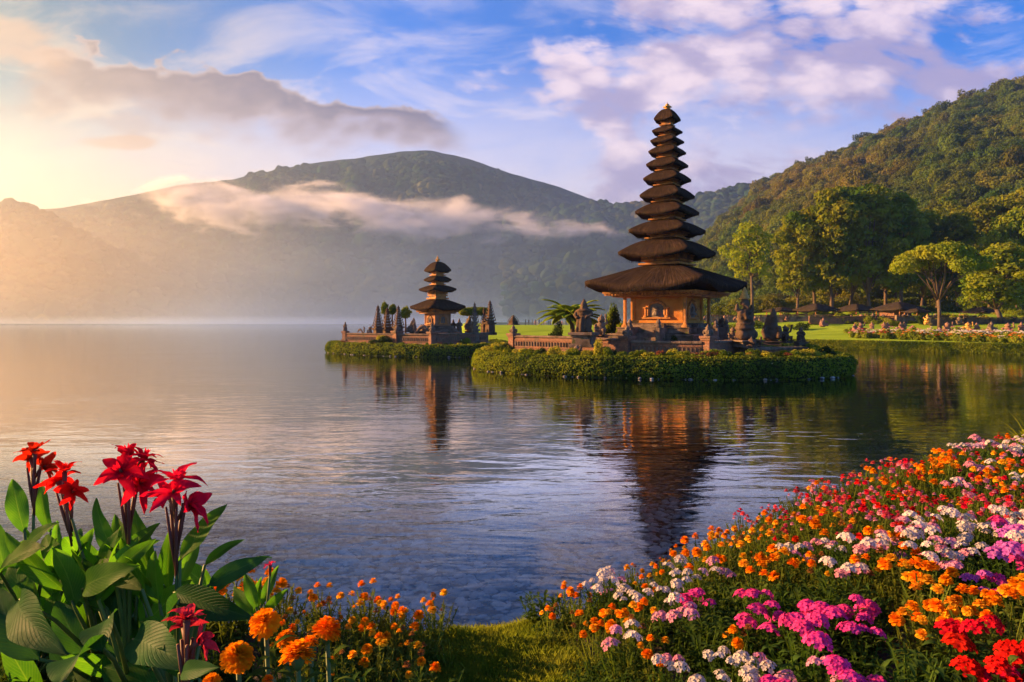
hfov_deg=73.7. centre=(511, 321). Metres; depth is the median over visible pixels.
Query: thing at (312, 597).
marigold plant
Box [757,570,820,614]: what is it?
lance leaved plant
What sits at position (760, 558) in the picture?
marigold plant
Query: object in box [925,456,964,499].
marigold plant
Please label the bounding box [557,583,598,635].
marigold plant
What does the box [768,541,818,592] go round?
phlox plant
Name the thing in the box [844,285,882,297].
slope tree
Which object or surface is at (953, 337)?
border plant
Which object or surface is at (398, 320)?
stone shrine
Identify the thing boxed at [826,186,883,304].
park tree
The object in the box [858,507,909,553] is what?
pompom plant
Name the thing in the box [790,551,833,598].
marigold plant
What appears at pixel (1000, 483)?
marigold plant
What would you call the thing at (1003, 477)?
pompom plant
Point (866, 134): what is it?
ridge tree
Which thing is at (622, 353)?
bedding shrub
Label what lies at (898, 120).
ridge tree
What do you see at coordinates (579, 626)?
marigold plant
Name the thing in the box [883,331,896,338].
border plant
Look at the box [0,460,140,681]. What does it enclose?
canna lily
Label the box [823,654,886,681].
verbena plant
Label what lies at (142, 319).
shore tree
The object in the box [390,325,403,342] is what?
brick pillar
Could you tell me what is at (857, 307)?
thatched pavilion
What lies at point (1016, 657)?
geranium plant
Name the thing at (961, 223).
park tree
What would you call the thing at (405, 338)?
brick wall
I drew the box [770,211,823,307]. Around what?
park tree
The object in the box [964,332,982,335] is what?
border plant
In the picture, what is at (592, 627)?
marigold plant
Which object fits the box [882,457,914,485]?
pompom plant
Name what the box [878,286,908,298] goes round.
slope tree
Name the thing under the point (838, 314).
garden shrub
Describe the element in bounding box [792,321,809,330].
garden shrub
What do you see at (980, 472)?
pompom plant
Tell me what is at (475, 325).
stone shrine
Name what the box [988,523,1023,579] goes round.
verbena plant
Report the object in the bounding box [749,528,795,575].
marigold plant
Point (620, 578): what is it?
phlox plant
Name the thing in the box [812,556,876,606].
phlox plant
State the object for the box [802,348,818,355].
bedding shrub
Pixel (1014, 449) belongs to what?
phlox plant
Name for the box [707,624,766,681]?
marigold plant
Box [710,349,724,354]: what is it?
bedding shrub
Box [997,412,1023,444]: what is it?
strap leaved plant
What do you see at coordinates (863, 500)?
pompom plant
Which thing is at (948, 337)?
border plant
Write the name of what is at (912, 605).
marigold plant
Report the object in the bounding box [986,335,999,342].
border plant
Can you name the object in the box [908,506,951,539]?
pompom plant
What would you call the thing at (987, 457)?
lance leaved plant
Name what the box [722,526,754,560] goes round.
marigold plant
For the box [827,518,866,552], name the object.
marigold plant
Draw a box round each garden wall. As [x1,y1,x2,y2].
[706,314,833,322]
[809,316,894,323]
[895,315,976,323]
[929,317,1023,325]
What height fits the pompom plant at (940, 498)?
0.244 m
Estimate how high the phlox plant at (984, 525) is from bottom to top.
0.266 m
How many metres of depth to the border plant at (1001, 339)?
61.72 m
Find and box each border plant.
[843,327,851,333]
[848,330,855,337]
[861,331,870,338]
[879,331,890,338]
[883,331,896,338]
[895,328,909,339]
[897,333,907,339]
[907,330,923,339]
[917,333,928,339]
[925,333,940,340]
[926,326,940,334]
[938,333,951,340]
[950,330,963,340]
[958,333,969,340]
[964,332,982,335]
[965,335,973,341]
[972,333,990,341]
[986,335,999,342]
[997,335,1007,342]
[1003,331,1016,342]
[1010,333,1019,342]
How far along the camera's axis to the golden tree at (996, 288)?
90.66 m
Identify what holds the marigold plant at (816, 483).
on the bank
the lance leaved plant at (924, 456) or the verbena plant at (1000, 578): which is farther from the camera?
the lance leaved plant at (924, 456)
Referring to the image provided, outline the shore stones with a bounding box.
[327,352,853,379]
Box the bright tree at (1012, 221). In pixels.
[976,206,1023,310]
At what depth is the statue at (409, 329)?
59.27 m
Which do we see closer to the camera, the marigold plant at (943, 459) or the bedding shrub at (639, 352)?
the marigold plant at (943, 459)
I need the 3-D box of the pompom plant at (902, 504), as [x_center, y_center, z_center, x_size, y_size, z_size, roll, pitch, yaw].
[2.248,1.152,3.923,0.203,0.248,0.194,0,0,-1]
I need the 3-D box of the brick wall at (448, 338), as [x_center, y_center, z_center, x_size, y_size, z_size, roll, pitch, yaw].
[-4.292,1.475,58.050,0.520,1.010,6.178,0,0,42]
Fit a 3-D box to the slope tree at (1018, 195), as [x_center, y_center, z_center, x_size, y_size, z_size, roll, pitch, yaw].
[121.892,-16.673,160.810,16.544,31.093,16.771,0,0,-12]
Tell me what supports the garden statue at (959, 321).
on the park ground at (830, 331)
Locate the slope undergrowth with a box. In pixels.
[704,292,1023,314]
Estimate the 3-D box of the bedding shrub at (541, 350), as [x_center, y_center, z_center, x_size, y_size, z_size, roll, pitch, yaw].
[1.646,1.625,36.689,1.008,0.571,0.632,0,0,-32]
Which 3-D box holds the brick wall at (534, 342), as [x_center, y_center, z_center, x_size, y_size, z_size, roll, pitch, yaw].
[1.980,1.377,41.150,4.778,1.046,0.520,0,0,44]
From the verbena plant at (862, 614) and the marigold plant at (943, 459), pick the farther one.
the marigold plant at (943, 459)
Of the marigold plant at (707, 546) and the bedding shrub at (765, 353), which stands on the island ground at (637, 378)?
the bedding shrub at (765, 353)
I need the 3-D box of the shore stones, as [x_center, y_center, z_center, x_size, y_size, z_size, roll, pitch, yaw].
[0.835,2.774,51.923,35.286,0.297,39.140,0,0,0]
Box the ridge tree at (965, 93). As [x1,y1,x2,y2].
[956,88,976,99]
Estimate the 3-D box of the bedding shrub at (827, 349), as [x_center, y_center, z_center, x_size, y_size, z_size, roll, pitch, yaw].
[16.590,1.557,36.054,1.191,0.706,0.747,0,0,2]
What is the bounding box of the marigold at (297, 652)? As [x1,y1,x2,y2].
[278,638,326,681]
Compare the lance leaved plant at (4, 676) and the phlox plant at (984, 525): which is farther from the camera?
the phlox plant at (984, 525)
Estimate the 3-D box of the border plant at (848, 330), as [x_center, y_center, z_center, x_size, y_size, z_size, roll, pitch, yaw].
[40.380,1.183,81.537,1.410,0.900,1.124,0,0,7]
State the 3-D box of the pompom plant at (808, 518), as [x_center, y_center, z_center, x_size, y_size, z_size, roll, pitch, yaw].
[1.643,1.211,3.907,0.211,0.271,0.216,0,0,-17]
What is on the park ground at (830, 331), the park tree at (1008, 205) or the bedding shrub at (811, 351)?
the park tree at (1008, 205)
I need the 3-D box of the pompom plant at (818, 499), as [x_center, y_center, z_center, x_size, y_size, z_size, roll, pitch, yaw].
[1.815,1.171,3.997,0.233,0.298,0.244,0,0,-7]
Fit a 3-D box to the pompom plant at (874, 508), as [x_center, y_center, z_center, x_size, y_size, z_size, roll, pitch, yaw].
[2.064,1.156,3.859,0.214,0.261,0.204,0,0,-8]
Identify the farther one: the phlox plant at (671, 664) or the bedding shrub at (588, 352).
the bedding shrub at (588, 352)
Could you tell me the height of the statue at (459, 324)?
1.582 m
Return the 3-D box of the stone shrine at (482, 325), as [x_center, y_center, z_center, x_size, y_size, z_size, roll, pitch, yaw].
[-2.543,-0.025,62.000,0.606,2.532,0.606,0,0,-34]
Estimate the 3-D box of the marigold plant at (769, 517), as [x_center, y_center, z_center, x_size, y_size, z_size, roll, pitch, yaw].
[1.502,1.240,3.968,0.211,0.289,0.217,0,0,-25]
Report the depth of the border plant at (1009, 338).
61.31 m
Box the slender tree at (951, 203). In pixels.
[933,196,960,296]
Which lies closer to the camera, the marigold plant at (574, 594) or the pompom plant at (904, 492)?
the marigold plant at (574, 594)
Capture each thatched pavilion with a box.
[762,307,796,314]
[792,303,840,314]
[836,304,873,313]
[870,302,926,315]
[901,308,930,314]
[956,307,994,313]
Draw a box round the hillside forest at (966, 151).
[690,75,1023,317]
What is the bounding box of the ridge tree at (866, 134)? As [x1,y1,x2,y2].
[859,132,872,136]
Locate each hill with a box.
[0,219,248,323]
[507,195,739,321]
[741,134,1014,297]
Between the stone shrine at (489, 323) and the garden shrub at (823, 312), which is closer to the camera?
the stone shrine at (489, 323)
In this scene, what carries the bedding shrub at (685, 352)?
on the island ground at (637, 378)
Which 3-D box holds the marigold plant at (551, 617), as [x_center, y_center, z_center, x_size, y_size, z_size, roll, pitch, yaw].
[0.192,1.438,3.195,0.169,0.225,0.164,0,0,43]
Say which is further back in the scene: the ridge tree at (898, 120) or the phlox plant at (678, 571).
the ridge tree at (898, 120)
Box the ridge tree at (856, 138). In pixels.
[852,134,863,140]
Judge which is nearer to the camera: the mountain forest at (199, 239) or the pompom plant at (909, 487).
the pompom plant at (909, 487)
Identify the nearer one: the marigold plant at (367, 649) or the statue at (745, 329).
the marigold plant at (367, 649)
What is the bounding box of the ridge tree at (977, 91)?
[970,88,987,97]
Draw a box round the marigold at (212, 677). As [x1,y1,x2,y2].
[202,672,222,681]
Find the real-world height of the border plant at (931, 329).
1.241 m
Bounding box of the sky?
[0,0,1023,208]
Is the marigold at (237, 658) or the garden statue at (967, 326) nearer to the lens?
the marigold at (237, 658)
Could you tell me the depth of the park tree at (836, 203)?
124.09 m
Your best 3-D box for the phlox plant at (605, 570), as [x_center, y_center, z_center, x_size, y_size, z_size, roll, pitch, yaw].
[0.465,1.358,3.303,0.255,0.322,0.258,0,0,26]
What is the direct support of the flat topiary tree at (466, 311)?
on the island ground at (398, 356)
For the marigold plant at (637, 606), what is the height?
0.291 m
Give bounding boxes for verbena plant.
[669,587,719,647]
[727,588,775,653]
[727,600,795,678]
[757,674,790,681]
[760,611,851,681]
[773,599,856,675]
[789,603,847,664]
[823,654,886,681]
[826,621,897,680]
[830,594,889,668]
[953,569,1015,630]
[976,540,1023,631]
[979,514,1021,571]
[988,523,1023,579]
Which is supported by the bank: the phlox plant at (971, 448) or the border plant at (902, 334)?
the phlox plant at (971, 448)
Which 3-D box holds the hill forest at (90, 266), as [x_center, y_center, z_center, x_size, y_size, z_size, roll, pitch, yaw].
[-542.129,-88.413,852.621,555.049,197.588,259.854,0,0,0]
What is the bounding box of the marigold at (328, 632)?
[311,615,354,681]
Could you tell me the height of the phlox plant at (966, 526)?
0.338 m
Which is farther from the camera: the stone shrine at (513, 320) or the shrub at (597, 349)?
the stone shrine at (513, 320)
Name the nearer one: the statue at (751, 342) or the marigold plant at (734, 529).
the marigold plant at (734, 529)
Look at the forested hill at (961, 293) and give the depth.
187.29 m
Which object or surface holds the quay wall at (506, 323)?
on the park ground at (830, 331)
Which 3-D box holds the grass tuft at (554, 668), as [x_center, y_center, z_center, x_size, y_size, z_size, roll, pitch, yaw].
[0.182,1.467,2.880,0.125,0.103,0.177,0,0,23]
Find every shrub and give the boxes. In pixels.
[368,335,392,343]
[459,337,470,343]
[481,342,508,350]
[501,344,512,351]
[503,347,511,352]
[526,348,539,353]
[536,346,546,353]
[546,346,560,354]
[548,321,563,335]
[559,351,571,354]
[565,347,580,355]
[581,350,592,354]
[593,338,602,355]
[601,346,612,355]
[605,303,617,333]
[605,303,620,334]
[617,351,627,356]
[634,350,646,356]
[639,351,654,356]
[658,352,673,355]
[666,348,677,354]
[679,350,689,357]
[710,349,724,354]
[718,349,731,356]
[745,348,760,354]
[754,320,762,327]
[760,351,775,357]
[773,351,782,356]
[789,350,801,357]
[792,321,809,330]
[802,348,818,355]
[805,343,819,347]
[816,311,828,314]
[819,344,836,355]
[834,312,844,317]
[863,316,885,323]
[879,319,898,325]
[914,314,931,324]
[926,307,936,312]
[941,305,961,311]
[1003,309,1017,314]
[1011,309,1023,315]
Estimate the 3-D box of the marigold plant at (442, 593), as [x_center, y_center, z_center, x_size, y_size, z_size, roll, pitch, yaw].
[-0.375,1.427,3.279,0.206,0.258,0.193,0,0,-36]
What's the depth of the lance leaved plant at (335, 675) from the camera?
2.56 m
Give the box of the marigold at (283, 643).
[274,629,308,681]
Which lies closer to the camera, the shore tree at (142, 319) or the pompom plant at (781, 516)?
the pompom plant at (781, 516)
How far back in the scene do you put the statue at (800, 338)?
38.43 m
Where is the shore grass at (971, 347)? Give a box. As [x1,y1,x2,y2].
[757,339,1023,354]
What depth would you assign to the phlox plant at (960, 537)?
3.06 m
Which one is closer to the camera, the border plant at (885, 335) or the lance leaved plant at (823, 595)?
the lance leaved plant at (823, 595)
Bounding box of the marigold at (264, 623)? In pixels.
[244,608,299,681]
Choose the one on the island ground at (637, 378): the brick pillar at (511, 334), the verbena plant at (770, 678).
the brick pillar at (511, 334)
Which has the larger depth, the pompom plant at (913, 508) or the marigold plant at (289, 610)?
the pompom plant at (913, 508)
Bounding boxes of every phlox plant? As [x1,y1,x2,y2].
[581,578,614,612]
[583,566,631,633]
[594,618,656,681]
[598,569,625,603]
[608,589,649,629]
[639,578,683,636]
[646,653,692,681]
[647,592,703,666]
[657,554,708,618]
[687,674,730,681]
[692,556,736,610]
[698,646,759,681]
[738,652,796,681]
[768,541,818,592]
[802,479,819,503]
[802,537,853,578]
[802,655,849,681]
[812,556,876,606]
[829,532,896,597]
[855,529,913,583]
[889,515,950,571]
[891,523,959,589]
[897,510,950,570]
[899,540,971,612]
[925,532,977,579]
[926,505,988,568]
[932,476,978,509]
[934,541,992,595]
[943,442,974,467]
[959,521,1003,566]
[960,443,986,457]
[960,458,999,492]
[961,434,1000,464]
[979,504,1023,553]
[986,530,1023,603]
[992,444,1023,468]
[995,438,1023,466]
[1003,472,1023,500]
[1004,520,1023,539]
[1010,508,1023,524]
[1011,434,1023,443]
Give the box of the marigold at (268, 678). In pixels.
[261,674,276,681]
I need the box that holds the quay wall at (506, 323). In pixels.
[495,322,622,324]
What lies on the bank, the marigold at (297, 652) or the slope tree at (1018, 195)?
the marigold at (297, 652)
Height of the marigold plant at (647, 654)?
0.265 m
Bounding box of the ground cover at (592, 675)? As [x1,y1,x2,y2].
[0,449,1023,681]
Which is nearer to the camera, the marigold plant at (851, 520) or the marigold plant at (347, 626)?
the marigold plant at (347, 626)
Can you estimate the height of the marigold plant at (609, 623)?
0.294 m
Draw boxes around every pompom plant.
[725,508,761,550]
[738,517,758,538]
[760,504,789,527]
[765,506,797,538]
[766,522,805,565]
[777,512,814,547]
[778,487,810,526]
[789,493,826,532]
[792,490,818,511]
[806,497,845,544]
[810,485,848,528]
[816,487,851,508]
[817,478,839,499]
[821,495,874,550]
[822,524,863,567]
[825,501,863,532]
[827,491,867,531]
[829,473,862,514]
[831,473,862,492]
[841,474,870,496]
[846,490,886,528]
[852,489,896,534]
[858,499,901,537]
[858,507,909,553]
[859,480,895,511]
[859,502,905,550]
[860,458,894,486]
[873,471,907,506]
[877,458,903,484]
[881,488,920,519]
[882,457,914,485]
[883,509,914,540]
[884,458,932,508]
[888,496,920,529]
[891,460,929,491]
[897,484,925,513]
[901,489,935,521]
[901,496,943,534]
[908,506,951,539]
[924,492,958,521]
[926,499,976,538]
[931,484,977,521]
[945,448,984,479]
[947,468,983,497]
[954,503,998,548]
[955,490,1005,531]
[956,493,985,519]
[958,497,1001,539]
[968,472,1009,518]
[975,439,998,456]
[980,495,1017,541]
[985,505,1022,539]
[987,435,1013,456]
[993,453,1023,492]
[993,489,1023,518]
[1001,475,1023,507]
[1016,484,1023,508]
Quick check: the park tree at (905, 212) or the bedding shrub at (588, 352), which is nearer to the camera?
the bedding shrub at (588, 352)
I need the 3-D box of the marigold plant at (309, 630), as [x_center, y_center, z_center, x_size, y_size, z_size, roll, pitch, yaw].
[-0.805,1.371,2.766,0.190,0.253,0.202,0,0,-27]
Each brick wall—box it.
[345,333,392,343]
[397,333,427,344]
[436,332,488,343]
[514,335,573,351]
[581,338,620,352]
[631,340,701,354]
[714,339,756,353]
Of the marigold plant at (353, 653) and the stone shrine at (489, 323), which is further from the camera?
the stone shrine at (489, 323)
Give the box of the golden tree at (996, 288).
[956,241,1023,323]
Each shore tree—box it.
[59,316,72,322]
[96,316,104,321]
[138,317,146,323]
[172,318,179,323]
[361,316,368,323]
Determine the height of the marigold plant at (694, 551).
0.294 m
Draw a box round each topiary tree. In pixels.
[381,300,388,323]
[387,304,396,328]
[400,305,411,332]
[459,307,487,316]
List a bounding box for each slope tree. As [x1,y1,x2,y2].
[816,253,850,297]
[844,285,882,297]
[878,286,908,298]
[916,229,954,307]
[948,205,972,299]
[984,194,1014,203]
[1008,187,1023,203]
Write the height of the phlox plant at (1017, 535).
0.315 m
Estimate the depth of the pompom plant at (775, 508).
4.26 m
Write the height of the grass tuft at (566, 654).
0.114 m
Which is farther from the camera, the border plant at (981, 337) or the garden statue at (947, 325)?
the garden statue at (947, 325)
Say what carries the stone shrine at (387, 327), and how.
on the island ground at (398, 356)
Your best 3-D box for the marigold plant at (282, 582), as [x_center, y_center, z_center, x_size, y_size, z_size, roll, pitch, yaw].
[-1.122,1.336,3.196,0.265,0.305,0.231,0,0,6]
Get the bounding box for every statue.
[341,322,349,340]
[406,318,418,333]
[412,321,427,333]
[455,318,462,332]
[464,315,471,332]
[568,299,599,347]
[594,314,609,337]
[718,316,723,326]
[728,327,735,339]
[732,287,764,347]
[745,337,761,351]
[761,308,782,344]
[780,324,793,342]
[793,326,808,345]
[819,318,828,326]
[923,314,931,324]
[943,322,952,330]
[955,317,963,323]
[962,322,973,329]
[974,323,980,329]
[986,322,997,330]
[1001,323,1014,331]
[1017,322,1023,331]
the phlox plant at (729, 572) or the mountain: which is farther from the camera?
the mountain
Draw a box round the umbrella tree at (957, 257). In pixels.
[888,240,996,329]
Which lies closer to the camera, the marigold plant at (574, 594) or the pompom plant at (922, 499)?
the marigold plant at (574, 594)
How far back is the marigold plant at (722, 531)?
4.11 m
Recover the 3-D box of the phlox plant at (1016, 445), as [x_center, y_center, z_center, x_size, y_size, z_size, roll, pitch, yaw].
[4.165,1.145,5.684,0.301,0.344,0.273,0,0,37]
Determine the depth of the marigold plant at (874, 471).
4.54 m
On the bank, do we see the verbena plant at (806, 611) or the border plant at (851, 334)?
the verbena plant at (806, 611)
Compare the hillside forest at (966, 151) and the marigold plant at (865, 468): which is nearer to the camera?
the marigold plant at (865, 468)
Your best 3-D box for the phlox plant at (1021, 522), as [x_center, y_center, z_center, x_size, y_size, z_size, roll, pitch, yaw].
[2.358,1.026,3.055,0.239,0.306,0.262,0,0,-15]
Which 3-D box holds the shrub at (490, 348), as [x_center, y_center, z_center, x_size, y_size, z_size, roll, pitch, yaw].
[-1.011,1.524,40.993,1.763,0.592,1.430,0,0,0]
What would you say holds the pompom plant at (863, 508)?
on the bank
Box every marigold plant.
[206,568,257,648]
[224,578,262,636]
[254,568,296,629]
[255,642,302,681]
[258,583,308,637]
[269,614,304,665]
[278,607,315,638]
[294,623,336,681]
[297,582,337,632]
[308,592,356,645]
[318,649,368,681]
[322,615,359,660]
[339,616,391,678]
[342,595,388,646]
[346,578,389,637]
[347,632,400,681]
[371,600,418,655]
[379,594,412,631]
[380,623,420,677]
[385,638,431,681]
[395,649,448,681]
[401,600,446,663]
[411,589,457,639]
[530,603,565,646]
[553,581,582,628]
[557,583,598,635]
[561,610,594,653]
[573,619,615,668]
[586,603,625,657]
[600,610,653,668]
[614,563,648,596]
[617,597,661,648]
[625,634,673,681]
[630,573,662,609]
[644,562,669,594]
[652,557,673,584]
[661,544,690,574]
[669,547,704,591]
[674,533,715,580]
[691,540,736,598]
[701,531,735,563]
[703,525,732,556]
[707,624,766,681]
[708,530,730,547]
[710,539,752,588]
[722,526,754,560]
[723,535,762,578]
[730,552,784,601]
[734,552,765,588]
[738,527,769,568]
[746,509,782,548]
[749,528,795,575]
[752,543,807,598]
[755,520,791,560]
[780,504,828,552]
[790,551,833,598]
[794,508,852,565]
[799,554,839,596]
[804,478,829,505]
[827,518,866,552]
[845,553,888,605]
[846,464,881,491]
[859,466,896,505]
[863,525,907,566]
[868,536,924,601]
[869,554,928,620]
[877,607,947,681]
[878,457,912,478]
[883,481,924,514]
[894,582,958,666]
[897,556,967,636]
[902,462,931,489]
[907,457,946,494]
[917,470,954,513]
[921,596,999,657]
[923,448,956,477]
[924,448,960,478]
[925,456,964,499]
[928,449,969,488]
[935,453,960,474]
[936,500,972,524]
[944,583,1006,651]
[963,466,1010,503]
[964,458,997,483]
[972,582,1023,664]
[978,473,1011,498]
[984,451,1017,484]
[989,459,1023,500]
[990,432,1009,450]
[992,485,1023,517]
[997,573,1023,640]
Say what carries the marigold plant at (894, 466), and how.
on the bank
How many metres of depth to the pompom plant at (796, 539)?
3.67 m
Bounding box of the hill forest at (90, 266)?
[0,198,288,323]
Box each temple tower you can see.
[410,256,465,333]
[585,102,746,340]
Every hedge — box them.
[324,338,507,356]
[471,348,857,379]
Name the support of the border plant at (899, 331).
on the park ground at (830, 331)
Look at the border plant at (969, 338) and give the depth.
64.37 m
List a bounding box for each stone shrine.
[372,306,383,332]
[382,307,393,332]
[392,305,404,330]
[469,302,479,342]
[480,309,485,331]
[483,301,496,334]
[507,315,519,324]
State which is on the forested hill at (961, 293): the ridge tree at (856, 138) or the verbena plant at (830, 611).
the ridge tree at (856, 138)
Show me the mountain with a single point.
(372, 158)
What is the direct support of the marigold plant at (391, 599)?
on the bank
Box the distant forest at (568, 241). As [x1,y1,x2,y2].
[498,180,759,319]
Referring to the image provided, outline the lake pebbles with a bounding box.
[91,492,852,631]
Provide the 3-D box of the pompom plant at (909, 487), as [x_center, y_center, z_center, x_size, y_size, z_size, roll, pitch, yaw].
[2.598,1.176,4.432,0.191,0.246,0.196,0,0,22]
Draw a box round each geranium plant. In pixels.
[921,614,1005,681]
[949,655,1023,681]
[988,639,1023,681]
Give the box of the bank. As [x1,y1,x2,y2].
[0,467,1022,681]
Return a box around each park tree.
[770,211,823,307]
[793,205,838,303]
[801,186,862,306]
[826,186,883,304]
[840,183,912,306]
[855,200,920,304]
[876,191,934,301]
[907,207,951,305]
[931,210,989,307]
[967,198,1006,307]
[983,199,1023,307]
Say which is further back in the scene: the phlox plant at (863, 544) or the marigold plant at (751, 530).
the marigold plant at (751, 530)
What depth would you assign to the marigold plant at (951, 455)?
5.41 m
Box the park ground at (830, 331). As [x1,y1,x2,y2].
[461,311,1023,351]
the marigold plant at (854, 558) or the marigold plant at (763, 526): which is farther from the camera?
the marigold plant at (763, 526)
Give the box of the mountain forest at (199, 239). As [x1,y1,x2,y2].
[40,151,592,323]
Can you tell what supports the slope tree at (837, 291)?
on the park ground at (830, 331)
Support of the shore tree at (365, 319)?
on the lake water
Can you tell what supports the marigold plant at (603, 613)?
on the bank
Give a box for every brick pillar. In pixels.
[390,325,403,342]
[426,323,437,344]
[506,325,520,347]
[618,325,636,353]
[699,324,716,351]
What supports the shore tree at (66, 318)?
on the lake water
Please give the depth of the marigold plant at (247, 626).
3.08 m
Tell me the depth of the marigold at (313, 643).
1.56 m
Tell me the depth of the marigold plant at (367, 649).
2.71 m
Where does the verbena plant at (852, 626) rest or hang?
on the bank
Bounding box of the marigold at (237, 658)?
[219,640,277,681]
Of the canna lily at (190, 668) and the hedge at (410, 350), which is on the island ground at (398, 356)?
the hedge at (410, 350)
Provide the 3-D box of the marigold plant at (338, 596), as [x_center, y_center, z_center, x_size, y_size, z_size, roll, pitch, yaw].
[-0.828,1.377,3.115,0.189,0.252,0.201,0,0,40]
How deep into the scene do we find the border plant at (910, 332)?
69.12 m
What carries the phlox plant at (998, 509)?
on the bank
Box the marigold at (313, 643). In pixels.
[302,635,338,681]
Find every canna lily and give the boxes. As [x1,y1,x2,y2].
[0,440,82,681]
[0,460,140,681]
[46,443,174,681]
[94,462,271,681]
[161,603,219,681]
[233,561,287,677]
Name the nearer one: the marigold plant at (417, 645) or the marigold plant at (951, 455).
the marigold plant at (417, 645)
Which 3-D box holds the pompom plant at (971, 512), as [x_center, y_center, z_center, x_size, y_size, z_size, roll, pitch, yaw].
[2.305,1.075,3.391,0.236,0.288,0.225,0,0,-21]
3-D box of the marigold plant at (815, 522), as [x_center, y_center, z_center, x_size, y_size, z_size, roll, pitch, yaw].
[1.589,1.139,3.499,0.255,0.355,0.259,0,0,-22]
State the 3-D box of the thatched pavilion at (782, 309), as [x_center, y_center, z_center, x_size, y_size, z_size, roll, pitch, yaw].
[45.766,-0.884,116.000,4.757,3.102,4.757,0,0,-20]
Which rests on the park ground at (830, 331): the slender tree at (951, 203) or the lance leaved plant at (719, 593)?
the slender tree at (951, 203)
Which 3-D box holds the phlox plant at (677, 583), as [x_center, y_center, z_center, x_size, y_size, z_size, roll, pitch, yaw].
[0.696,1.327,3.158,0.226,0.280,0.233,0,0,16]
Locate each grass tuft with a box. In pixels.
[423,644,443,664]
[541,654,570,672]
[542,657,562,678]
[552,644,573,668]
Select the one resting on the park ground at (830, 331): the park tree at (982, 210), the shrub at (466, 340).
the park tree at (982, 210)
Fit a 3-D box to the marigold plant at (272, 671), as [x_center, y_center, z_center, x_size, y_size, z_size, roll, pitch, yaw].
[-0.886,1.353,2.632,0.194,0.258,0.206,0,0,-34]
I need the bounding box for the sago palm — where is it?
[536,299,605,335]
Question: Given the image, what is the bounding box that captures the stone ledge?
[739,346,808,353]
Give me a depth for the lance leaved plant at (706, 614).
2.80 m
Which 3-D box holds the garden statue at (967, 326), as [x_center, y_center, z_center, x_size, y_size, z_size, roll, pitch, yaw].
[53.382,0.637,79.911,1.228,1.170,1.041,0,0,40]
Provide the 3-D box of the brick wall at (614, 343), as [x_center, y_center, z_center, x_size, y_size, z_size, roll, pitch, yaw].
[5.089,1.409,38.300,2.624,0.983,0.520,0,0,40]
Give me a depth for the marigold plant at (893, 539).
2.97 m
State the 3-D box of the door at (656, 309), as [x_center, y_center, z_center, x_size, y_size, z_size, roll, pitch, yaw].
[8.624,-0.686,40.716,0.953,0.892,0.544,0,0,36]
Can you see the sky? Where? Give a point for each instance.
(100, 100)
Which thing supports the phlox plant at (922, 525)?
on the bank
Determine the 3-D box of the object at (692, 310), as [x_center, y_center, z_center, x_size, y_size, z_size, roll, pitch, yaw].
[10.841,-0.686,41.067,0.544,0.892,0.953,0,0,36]
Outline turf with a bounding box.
[373,591,637,681]
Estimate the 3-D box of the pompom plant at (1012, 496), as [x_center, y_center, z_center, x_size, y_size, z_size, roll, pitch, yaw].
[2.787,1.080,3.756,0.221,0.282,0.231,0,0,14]
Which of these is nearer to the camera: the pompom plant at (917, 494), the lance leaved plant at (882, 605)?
the lance leaved plant at (882, 605)
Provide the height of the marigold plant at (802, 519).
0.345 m
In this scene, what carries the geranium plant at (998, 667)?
on the bank
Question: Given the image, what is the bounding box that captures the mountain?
[45,150,595,323]
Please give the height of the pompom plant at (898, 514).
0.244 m
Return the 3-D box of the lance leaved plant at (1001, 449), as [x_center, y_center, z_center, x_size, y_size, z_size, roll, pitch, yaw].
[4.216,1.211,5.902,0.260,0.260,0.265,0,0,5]
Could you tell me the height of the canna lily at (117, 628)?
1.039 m
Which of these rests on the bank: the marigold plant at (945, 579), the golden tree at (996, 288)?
the marigold plant at (945, 579)
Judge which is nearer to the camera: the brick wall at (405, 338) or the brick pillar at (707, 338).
the brick pillar at (707, 338)
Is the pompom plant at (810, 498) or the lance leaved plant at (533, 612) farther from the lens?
the pompom plant at (810, 498)
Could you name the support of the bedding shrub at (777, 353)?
on the island ground at (637, 378)
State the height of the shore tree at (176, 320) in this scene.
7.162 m
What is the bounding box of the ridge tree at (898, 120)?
[890,117,904,126]
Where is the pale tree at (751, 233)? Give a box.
[717,220,773,314]
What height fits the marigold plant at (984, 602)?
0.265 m
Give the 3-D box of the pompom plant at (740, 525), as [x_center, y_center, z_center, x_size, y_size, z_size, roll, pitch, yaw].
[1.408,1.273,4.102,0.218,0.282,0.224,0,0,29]
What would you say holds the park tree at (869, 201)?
on the park ground at (830, 331)
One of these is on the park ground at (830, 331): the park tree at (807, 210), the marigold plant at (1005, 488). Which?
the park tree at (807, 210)
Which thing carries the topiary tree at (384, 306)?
on the island ground at (398, 356)
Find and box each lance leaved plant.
[0,660,43,681]
[0,664,7,681]
[196,634,255,681]
[314,660,359,681]
[333,668,374,681]
[409,668,464,681]
[515,590,566,630]
[676,606,745,681]
[677,600,746,664]
[692,578,752,623]
[719,580,786,633]
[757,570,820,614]
[764,595,802,637]
[790,572,874,621]
[803,592,859,655]
[840,585,903,637]
[866,635,971,681]
[913,453,946,475]
[964,455,999,474]
[983,446,1007,469]
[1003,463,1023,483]
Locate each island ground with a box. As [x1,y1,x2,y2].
[337,341,492,356]
[484,370,835,379]
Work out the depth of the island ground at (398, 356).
55.52 m
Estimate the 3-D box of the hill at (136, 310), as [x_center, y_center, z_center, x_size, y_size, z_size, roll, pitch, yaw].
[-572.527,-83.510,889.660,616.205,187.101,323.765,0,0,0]

